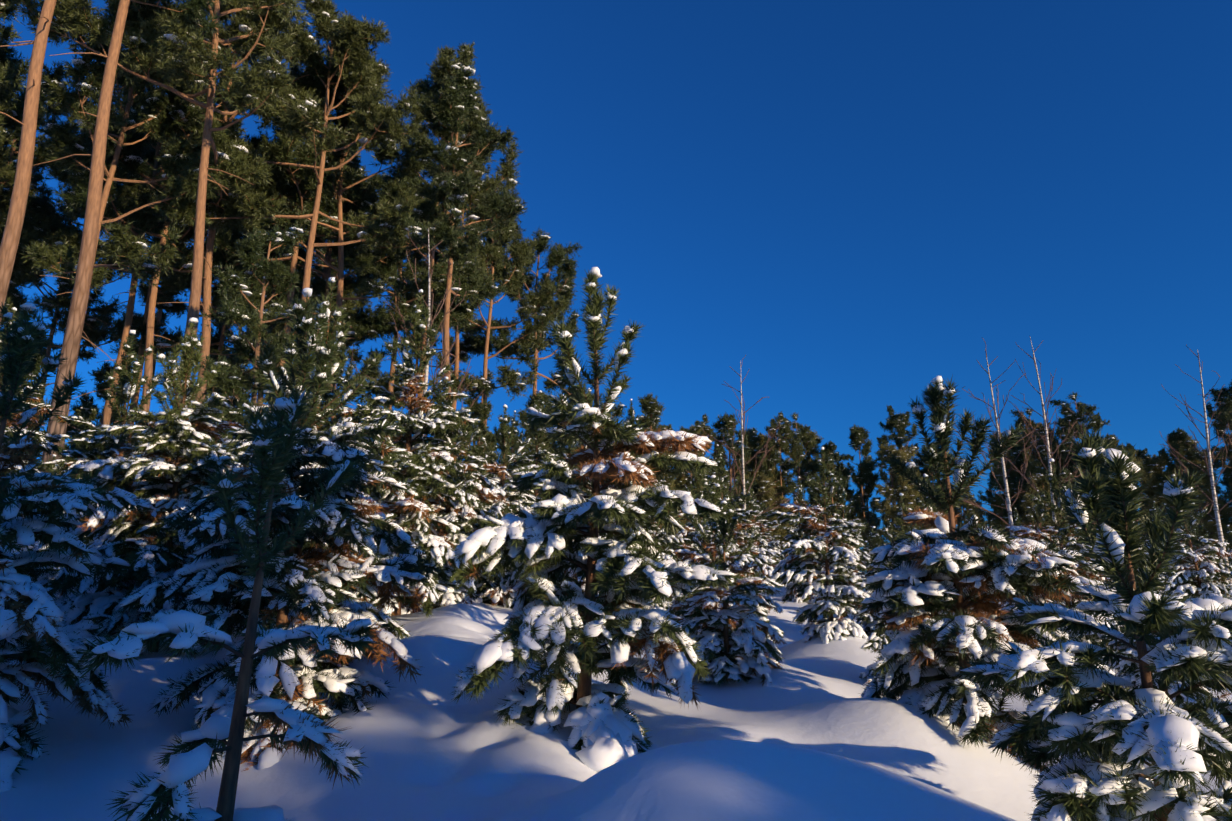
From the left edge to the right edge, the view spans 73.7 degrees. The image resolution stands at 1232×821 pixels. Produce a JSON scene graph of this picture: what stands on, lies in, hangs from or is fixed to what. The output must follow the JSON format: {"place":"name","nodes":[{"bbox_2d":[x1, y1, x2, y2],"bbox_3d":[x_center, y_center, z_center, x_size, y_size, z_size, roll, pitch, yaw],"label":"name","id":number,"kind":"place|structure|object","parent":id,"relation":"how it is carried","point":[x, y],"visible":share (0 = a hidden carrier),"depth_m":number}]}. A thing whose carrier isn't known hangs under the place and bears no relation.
{"place":"outdoors","nodes":[
{"label":"outdoors","id":0,"kind":"place"},
{"bbox_2d":[0,584,1231,820],"bbox_3d":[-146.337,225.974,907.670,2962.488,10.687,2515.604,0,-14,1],"label":"ground snow","id":1,"kind":"structure","parent":0,"point":[810,734],"depth_m":4.40},
{"bbox_2d":[0,0,41,142],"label":"tall pine","id":2,"kind":"object","parent":1,"relation":"on","point":[7,76],"visible":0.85,"depth_m":26.91},
{"bbox_2d":[0,333,55,462],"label":"pine","id":3,"kind":"object","parent":1,"relation":"on","point":[36,366],"visible":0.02,"depth_m":31.88},
{"bbox_2d":[0,41,57,321],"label":"tall pine","id":4,"kind":"object","parent":1,"relation":"on","point":[15,113],"visible":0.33,"depth_m":35.77},
{"bbox_2d":[0,307,72,587],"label":"pine","id":5,"kind":"object","parent":1,"relation":"on","point":[48,446],"visible":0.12,"depth_m":11.38},
{"bbox_2d":[0,81,82,302],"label":"tall pine","id":6,"kind":"object","parent":1,"relation":"on","point":[36,207],"visible":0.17,"depth_m":40.25},
{"bbox_2d":[0,300,158,791],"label":"pine","id":7,"kind":"object","parent":1,"relation":"on","point":[39,641],"visible":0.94,"depth_m":4.68},
{"bbox_2d":[8,196,156,400],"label":"tall pine","id":8,"kind":"object","parent":1,"relation":"on","point":[83,354],"visible":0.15,"depth_m":57.23},
{"bbox_2d":[62,405,110,478],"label":"pine","id":9,"kind":"object","parent":1,"relation":"on","point":[91,412],"visible":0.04,"depth_m":39.96},
{"bbox_2d":[0,109,180,412],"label":"tall pine","id":10,"kind":"object","parent":1,"relation":"on","point":[64,302],"visible":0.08,"depth_m":46.13},
{"bbox_2d":[66,361,123,490],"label":"pine","id":11,"kind":"object","parent":1,"relation":"on","point":[106,367],"visible":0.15,"depth_m":50.45},
{"bbox_2d":[0,63,208,459],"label":"tall pine","id":12,"kind":"object","parent":1,"relation":"on","point":[72,237],"visible":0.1,"depth_m":38.20},
{"bbox_2d":[16,330,195,619],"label":"pine","id":13,"kind":"object","parent":1,"relation":"on","point":[98,445],"visible":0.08,"depth_m":9.71},
{"bbox_2d":[0,0,224,324],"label":"tall pine","id":14,"kind":"object","parent":1,"relation":"on","point":[191,13],"visible":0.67,"depth_m":23.14},
{"bbox_2d":[21,0,251,460],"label":"tall pine","id":15,"kind":"object","parent":1,"relation":"on","point":[60,99],"visible":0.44,"depth_m":29.61},
{"bbox_2d":[32,0,246,473],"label":"tall pine","id":16,"kind":"object","parent":1,"relation":"on","point":[76,318],"visible":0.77,"depth_m":23.51},
{"bbox_2d":[67,87,219,443],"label":"tall pine","id":17,"kind":"object","parent":1,"relation":"on","point":[164,293],"visible":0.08,"depth_m":44.98},
{"bbox_2d":[45,317,250,660],"bbox_3d":[-4.321,0.835,7.924,2.174,3.739,1.785,1,-14,-4],"label":"pine","id":18,"kind":"object","parent":1,"relation":"on","point":[168,434],"visible":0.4,"depth_m":7.74},
{"bbox_2d":[49,20,265,423],"bbox_3d":[-19.012,-4.868,34.772,6.263,26.299,11.151,-2,-14,3],"label":"tall pine","id":19,"kind":"object","parent":1,"relation":"on","point":[130,161],"visible":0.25,"depth_m":33.33},
{"bbox_2d":[5,0,310,463],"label":"tall pine","id":20,"kind":"object","parent":1,"relation":"on","point":[167,66],"visible":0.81,"depth_m":27.31},
{"bbox_2d":[97,177,220,399],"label":"tall pine","id":21,"kind":"object","parent":1,"relation":"on","point":[160,315],"visible":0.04,"depth_m":57.58},
{"bbox_2d":[83,352,240,586],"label":"pine","id":22,"kind":"object","parent":1,"relation":"on","point":[158,394],"visible":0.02,"depth_m":12.48},
{"bbox_2d":[109,221,294,392],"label":"tall pine","id":23,"kind":"object","parent":1,"relation":"on","point":[177,309],"visible":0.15,"depth_m":50.20},
{"bbox_2d":[105,176,303,370],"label":"tall pine","id":24,"kind":"object","parent":1,"relation":"on","point":[161,343],"visible":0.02,"depth_m":43.05},
{"bbox_2d":[75,381,383,820],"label":"pine","id":25,"kind":"object","parent":1,"relation":"on","point":[188,756],"visible":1,"depth_m":3.07},
{"bbox_2d":[197,279,275,395],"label":"tall pine","id":26,"kind":"object","parent":1,"relation":"on","point":[215,336],"visible":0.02,"depth_m":57.51},
{"bbox_2d":[129,0,345,408],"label":"tall pine","id":27,"kind":"object","parent":1,"relation":"on","point":[181,117],"visible":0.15,"depth_m":34.49},
{"bbox_2d":[180,222,316,481],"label":"pine","id":28,"kind":"object","parent":1,"relation":"on","point":[283,279],"visible":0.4,"depth_m":22.52},
{"bbox_2d":[146,48,380,409],"bbox_3d":[-15.742,-4.550,37.551,10.710,27.410,8.634,-5,-15,31],"label":"tall pine","id":29,"kind":"object","parent":1,"relation":"on","point":[279,148],"visible":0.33,"depth_m":37.06},
{"bbox_2d":[106,288,443,770],"bbox_3d":[-2.004,0.805,5.318,1.667,3.357,2.084,-11,-18,38],"label":"pine","id":30,"kind":"object","parent":1,"relation":"on","point":[313,585],"visible":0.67,"depth_m":4.98},
{"bbox_2d":[199,160,371,412],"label":"tall pine","id":31,"kind":"object","parent":1,"relation":"on","point":[349,286],"visible":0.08,"depth_m":46.35},
{"bbox_2d":[151,0,448,377],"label":"tall pine","id":32,"kind":"object","parent":1,"relation":"on","point":[348,38],"visible":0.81,"depth_m":33.78},
{"bbox_2d":[183,277,426,686],"bbox_3d":[-2.621,0.717,7.081,1.934,3.914,1.912,5,-15,-18],"label":"pine","id":33,"kind":"object","parent":1,"relation":"on","point":[391,534],"visible":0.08,"depth_m":7.07},
{"bbox_2d":[235,240,389,383],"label":"tall pine","id":34,"kind":"object","parent":1,"relation":"on","point":[355,354],"visible":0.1,"depth_m":59.85},
{"bbox_2d":[227,136,413,352],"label":"tall pine","id":35,"kind":"object","parent":1,"relation":"on","point":[363,327],"visible":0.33,"depth_m":44.53},
{"bbox_2d":[222,52,444,416],"bbox_3d":[-12.915,-4.674,35.972,9.090,26.684,7.694,-7,-13,26],"label":"tall pine","id":36,"kind":"object","parent":1,"relation":"on","point":[364,203],"visible":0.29,"depth_m":36.82},
{"bbox_2d":[277,146,390,314],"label":"tall pine","id":37,"kind":"object","parent":1,"relation":"on","point":[363,169],"depth_m":50.75},
{"bbox_2d":[276,322,394,556],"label":"pine","id":38,"kind":"object","parent":1,"relation":"on","point":[348,372],"depth_m":11.37},
{"bbox_2d":[323,289,488,616],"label":"pine","id":39,"kind":"object","parent":1,"relation":"on","point":[423,464],"visible":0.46,"depth_m":8.93},
{"bbox_2d":[347,141,481,439],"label":"tall pine","id":40,"kind":"object","parent":1,"relation":"on","point":[405,313],"visible":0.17,"depth_m":45.91},
{"bbox_2d":[349,228,484,437],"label":"birch","id":41,"kind":"object","parent":1,"relation":"on","point":[428,305],"visible":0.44,"depth_m":14.92},
{"bbox_2d":[361,246,495,395],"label":"tall pine","id":42,"kind":"object","parent":1,"relation":"on","point":[465,348],"visible":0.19,"depth_m":58.11},
{"bbox_2d":[339,40,523,400],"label":"tall pine","id":43,"kind":"object","parent":1,"relation":"on","point":[442,66],"visible":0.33,"depth_m":41.36},
{"bbox_2d":[403,376,505,613],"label":"pine","id":44,"kind":"object","parent":1,"relation":"on","point":[466,517],"visible":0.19,"depth_m":11.35},
{"bbox_2d":[392,61,527,444],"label":"tall pine","id":45,"kind":"object","parent":1,"relation":"on","point":[454,106],"visible":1,"depth_m":36.03},
{"bbox_2d":[405,167,526,454],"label":"tall pine","id":46,"kind":"object","parent":1,"relation":"on","point":[500,269],"visible":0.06,"depth_m":52.05},
{"bbox_2d":[451,375,500,483],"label":"pine","id":47,"kind":"object","parent":1,"relation":"on","point":[481,410],"visible":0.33,"depth_m":42.03},
{"bbox_2d":[459,404,541,608],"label":"pine","id":48,"kind":"object","parent":1,"relation":"on","point":[492,597],"visible":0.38,"depth_m":14.05},
{"bbox_2d":[474,410,533,500],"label":"pine","id":49,"kind":"object","parent":1,"relation":"on","point":[514,431],"visible":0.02,"depth_m":22.00},
{"bbox_2d":[439,200,571,456],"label":"tall pine","id":50,"kind":"object","parent":1,"relation":"on","point":[542,303],"visible":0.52,"depth_m":45.38},
{"bbox_2d":[507,390,554,490],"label":"pine","id":51,"kind":"object","parent":1,"relation":"on","point":[533,399],"visible":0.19,"depth_m":44.88},
{"bbox_2d":[461,228,602,492],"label":"tall pine","id":52,"kind":"object","parent":1,"relation":"on","point":[559,257],"visible":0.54,"depth_m":54.83},
{"bbox_2d":[499,390,573,580],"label":"pine","id":53,"kind":"object","parent":1,"relation":"on","point":[528,459],"visible":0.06,"depth_m":17.68},
{"bbox_2d":[501,388,621,600],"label":"pine","id":54,"kind":"object","parent":1,"relation":"on","point":[513,577],"visible":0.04,"depth_m":10.76},
{"bbox_2d":[447,267,738,772],"bbox_3d":[-0.171,0.651,5.051,1.788,3.416,1.641,9,-17,-32],"label":"pine","id":55,"kind":"object","parent":1,"relation":"on","point":[618,615],"visible":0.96,"depth_m":4.75},
{"bbox_2d":[622,399,672,555],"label":"pine","id":56,"kind":"object","parent":1,"relation":"on","point":[631,417],"visible":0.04,"depth_m":22.24},
{"bbox_2d":[637,393,676,528],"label":"pine","id":57,"kind":"object","parent":1,"relation":"on","point":[651,407],"visible":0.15,"depth_m":52.87},
{"bbox_2d":[629,478,690,610],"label":"pine","id":58,"kind":"object","parent":1,"relation":"on","point":[662,538],"visible":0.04,"depth_m":12.10},
{"bbox_2d":[670,466,711,564],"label":"pine","id":59,"kind":"object","parent":1,"relation":"on","point":[691,531],"visible":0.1,"depth_m":16.83},
{"bbox_2d":[672,424,715,525],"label":"pine","id":60,"kind":"object","parent":1,"relation":"on","point":[695,429],"visible":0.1,"depth_m":104.59},
{"bbox_2d":[687,414,724,482],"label":"pine","id":61,"kind":"object","parent":1,"relation":"on","point":[707,429],"visible":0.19,"depth_m":109.92},
{"bbox_2d":[665,475,785,657],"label":"pine","id":62,"kind":"object","parent":1,"relation":"on","point":[695,553],"visible":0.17,"depth_m":8.77},
{"bbox_2d":[669,500,786,686],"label":"pine","id":63,"kind":"object","parent":1,"relation":"on","point":[749,649],"visible":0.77,"depth_m":6.64},
{"bbox_2d":[707,412,769,513],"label":"pine","id":64,"kind":"object","parent":1,"relation":"on","point":[725,427],"visible":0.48,"depth_m":56.61},
{"bbox_2d":[699,444,782,624],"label":"pine","id":65,"kind":"object","parent":1,"relation":"on","point":[745,516],"visible":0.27,"depth_m":13.86},
{"bbox_2d":[738,428,760,477],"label":"pine","id":66,"kind":"object","parent":1,"relation":"on","point":[752,441],"visible":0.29,"depth_m":108.20},
{"bbox_2d":[696,355,810,535],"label":"birch","id":67,"kind":"object","parent":1,"relation":"on","point":[742,423],"visible":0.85,"depth_m":18.17},
{"bbox_2d":[736,481,788,586],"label":"pine","id":68,"kind":"object","parent":1,"relation":"on","point":[768,542],"visible":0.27,"depth_m":21.24},
{"bbox_2d":[753,474,787,559],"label":"pine","id":69,"kind":"object","parent":1,"relation":"on","point":[764,484],"visible":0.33,"depth_m":100.46},
{"bbox_2d":[753,453,789,557],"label":"pine","id":70,"kind":"object","parent":1,"relation":"on","point":[777,496],"visible":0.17,"depth_m":104.51},
{"bbox_2d":[748,440,799,532],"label":"pine","id":71,"kind":"object","parent":1,"relation":"on","point":[786,475],"visible":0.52,"depth_m":103.38},
{"bbox_2d":[746,411,804,496],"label":"pine","id":72,"kind":"object","parent":1,"relation":"on","point":[787,433],"visible":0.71,"depth_m":105.60},
{"bbox_2d":[779,476,827,602],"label":"pine","id":73,"kind":"object","parent":1,"relation":"on","point":[792,537],"visible":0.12,"depth_m":16.70},
{"bbox_2d":[774,412,836,535],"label":"pine","id":74,"kind":"object","parent":1,"relation":"on","point":[808,442],"visible":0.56,"depth_m":109.38},
{"bbox_2d":[791,429,834,518],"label":"pine","id":75,"kind":"object","parent":1,"relation":"on","point":[804,471],"visible":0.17,"depth_m":114.12},
{"bbox_2d":[767,447,871,643],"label":"pine","id":76,"kind":"object","parent":1,"relation":"on","point":[840,600],"visible":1,"depth_m":9.06},
{"bbox_2d":[806,440,849,511],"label":"pine","id":77,"kind":"object","parent":1,"relation":"on","point":[829,449],"visible":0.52,"depth_m":104.66},
{"bbox_2d":[809,479,871,607],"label":"pine","id":78,"kind":"object","parent":1,"relation":"on","point":[842,495],"visible":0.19,"depth_m":14.72},
{"bbox_2d":[834,424,879,571],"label":"pine","id":79,"kind":"object","parent":1,"relation":"on","point":[858,437],"visible":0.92,"depth_m":109.08},
{"bbox_2d":[846,492,869,571],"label":"pine","id":80,"kind":"object","parent":1,"relation":"on","point":[850,497],"visible":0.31,"depth_m":106.32},
{"bbox_2d":[847,526,888,636],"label":"pine","id":81,"kind":"object","parent":1,"relation":"on","point":[866,624],"visible":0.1,"depth_m":12.33},
{"bbox_2d":[853,463,885,572],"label":"pine","id":82,"kind":"object","parent":1,"relation":"on","point":[866,496],"visible":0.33,"depth_m":114.44},
{"bbox_2d":[868,442,918,542],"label":"pine","id":83,"kind":"object","parent":1,"relation":"on","point":[886,449],"visible":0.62,"depth_m":102.64},
{"bbox_2d":[883,449,917,542],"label":"pine","id":84,"kind":"object","parent":1,"relation":"on","point":[909,493],"visible":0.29,"depth_m":101.74},
{"bbox_2d":[875,405,932,479],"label":"pine","id":85,"kind":"object","parent":1,"relation":"on","point":[898,422],"visible":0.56,"depth_m":110.59},
{"bbox_2d":[883,448,933,539],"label":"pine","id":86,"kind":"object","parent":1,"relation":"on","point":[909,452],"visible":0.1,"depth_m":102.80},
{"bbox_2d":[854,493,971,695],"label":"pine","id":87,"kind":"object","parent":1,"relation":"on","point":[874,638],"visible":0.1,"depth_m":7.15},
{"bbox_2d":[879,473,984,613],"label":"pine","id":88,"kind":"object","parent":1,"relation":"on","point":[919,502],"depth_m":10.48},
{"bbox_2d":[912,436,952,510],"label":"pine","id":89,"kind":"object","parent":1,"relation":"on","point":[919,461],"visible":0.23,"depth_m":108.84},
{"bbox_2d":[950,466,984,526],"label":"pine","id":90,"kind":"object","parent":1,"relation":"on","point":[959,510],"visible":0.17,"depth_m":138.02},
{"bbox_2d":[960,499,988,542],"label":"pine","id":91,"kind":"object","parent":1,"relation":"on","point":[969,507],"visible":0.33,"depth_m":100.25},
{"bbox_2d":[859,376,1124,771],"bbox_3d":[2.265,1.115,5.242,1.543,2.834,1.632,6,-15,-23],"label":"pine","id":92,"kind":"object","parent":1,"relation":"on","point":[951,573],"visible":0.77,"depth_m":5.08},
{"bbox_2d":[982,430,1020,534],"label":"pine","id":93,"kind":"object","parent":1,"relation":"on","point":[988,493],"visible":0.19,"depth_m":110.28},
{"bbox_2d":[977,434,1027,532],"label":"pine","id":94,"kind":"object","parent":1,"relation":"on","point":[1000,480],"visible":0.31,"depth_m":104.86},
{"bbox_2d":[951,338,1054,535],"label":"birch","id":95,"kind":"object","parent":1,"relation":"on","point":[1008,498],"visible":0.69,"depth_m":16.02},
{"bbox_2d":[985,492,1020,536],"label":"pine","id":96,"kind":"object","parent":1,"relation":"on","point":[998,511],"visible":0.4,"depth_m":102.63},
{"bbox_2d":[985,335,1084,543],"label":"birch","id":97,"kind":"object","parent":1,"relation":"on","point":[1048,449],"visible":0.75,"depth_m":17.71},
{"bbox_2d":[1009,427,1073,534],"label":"pine","id":98,"kind":"object","parent":1,"relation":"on","point":[1045,459],"visible":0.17,"depth_m":101.87},
{"bbox_2d":[1020,459,1062,537],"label":"pine","id":99,"kind":"object","parent":1,"relation":"on","point":[1034,468],"visible":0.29,"depth_m":99.48},
{"bbox_2d":[1017,490,1065,606],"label":"pine","id":100,"kind":"object","parent":1,"relation":"on","point":[1043,518],"visible":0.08,"depth_m":15.46},
{"bbox_2d":[1020,474,1063,546],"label":"pine","id":101,"kind":"object","parent":1,"relation":"on","point":[1035,479],"visible":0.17,"depth_m":96.83},
{"bbox_2d":[1009,407,1079,490],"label":"pine","id":102,"kind":"object","parent":1,"relation":"on","point":[1019,459],"visible":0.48,"depth_m":103.30},
{"bbox_2d":[1001,458,1120,674],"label":"pine","id":103,"kind":"object","parent":1,"relation":"on","point":[1061,531],"visible":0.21,"depth_m":8.21},
{"bbox_2d":[1038,392,1117,527],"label":"pine","id":104,"kind":"object","parent":1,"relation":"on","point":[1096,420],"visible":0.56,"depth_m":98.67},
{"bbox_2d":[1047,415,1108,480],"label":"pine","id":105,"kind":"object","parent":1,"relation":"on","point":[1073,469],"visible":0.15,"depth_m":115.16},
{"bbox_2d":[954,425,1231,820],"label":"pine","id":106,"kind":"object","parent":1,"relation":"on","point":[1101,775],"visible":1,"depth_m":3.02},
{"bbox_2d":[1105,442,1164,534],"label":"pine","id":107,"kind":"object","parent":1,"relation":"on","point":[1149,503],"visible":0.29,"depth_m":93.84},
{"bbox_2d":[1139,457,1191,553],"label":"pine","id":108,"kind":"object","parent":1,"relation":"on","point":[1153,466],"visible":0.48,"depth_m":96.38},
{"bbox_2d":[1107,534,1231,770],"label":"pine","id":109,"kind":"object","parent":1,"relation":"on","point":[1123,667],"visible":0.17,"depth_m":6.05},
{"bbox_2d":[1153,428,1206,548],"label":"pine","id":110,"kind":"object","parent":1,"relation":"on","point":[1176,440],"visible":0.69,"depth_m":94.22},
{"bbox_2d":[1144,474,1231,600],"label":"pine","id":111,"kind":"object","parent":1,"relation":"on","point":[1205,582],"visible":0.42,"depth_m":10.80},
{"bbox_2d":[1160,344,1231,583],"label":"birch","id":112,"kind":"object","parent":1,"relation":"on","point":[1215,504],"visible":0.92,"depth_m":19.07},
{"bbox_2d":[1173,443,1231,542],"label":"pine","id":113,"kind":"object","parent":1,"relation":"on","point":[1209,525],"visible":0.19,"depth_m":93.48},
{"bbox_2d":[1175,512,1231,595],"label":"pine","id":114,"kind":"object","parent":1,"relation":"on","point":[1194,532],"visible":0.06,"depth_m":15.18},
{"bbox_2d":[1193,379,1231,460],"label":"pine","id":115,"kind":"object","parent":1,"relation":"on","point":[1224,410],"visible":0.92,"depth_m":92.12},
{"bbox_2d":[1196,468,1231,551],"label":"pine","id":116,"kind":"object","parent":1,"relation":"on","point":[1223,513],"visible":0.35,"depth_m":93.04},
{"bbox_2d":[1203,411,1231,495],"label":"pine","id":117,"kind":"object","parent":1,"relation":"on","point":[1218,465],"visible":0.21,"depth_m":109.67},
{"bbox_2d":[0,0,1231,575],"label":"sky","id":118,"kind":"structure","parent":0,"point":[842,198]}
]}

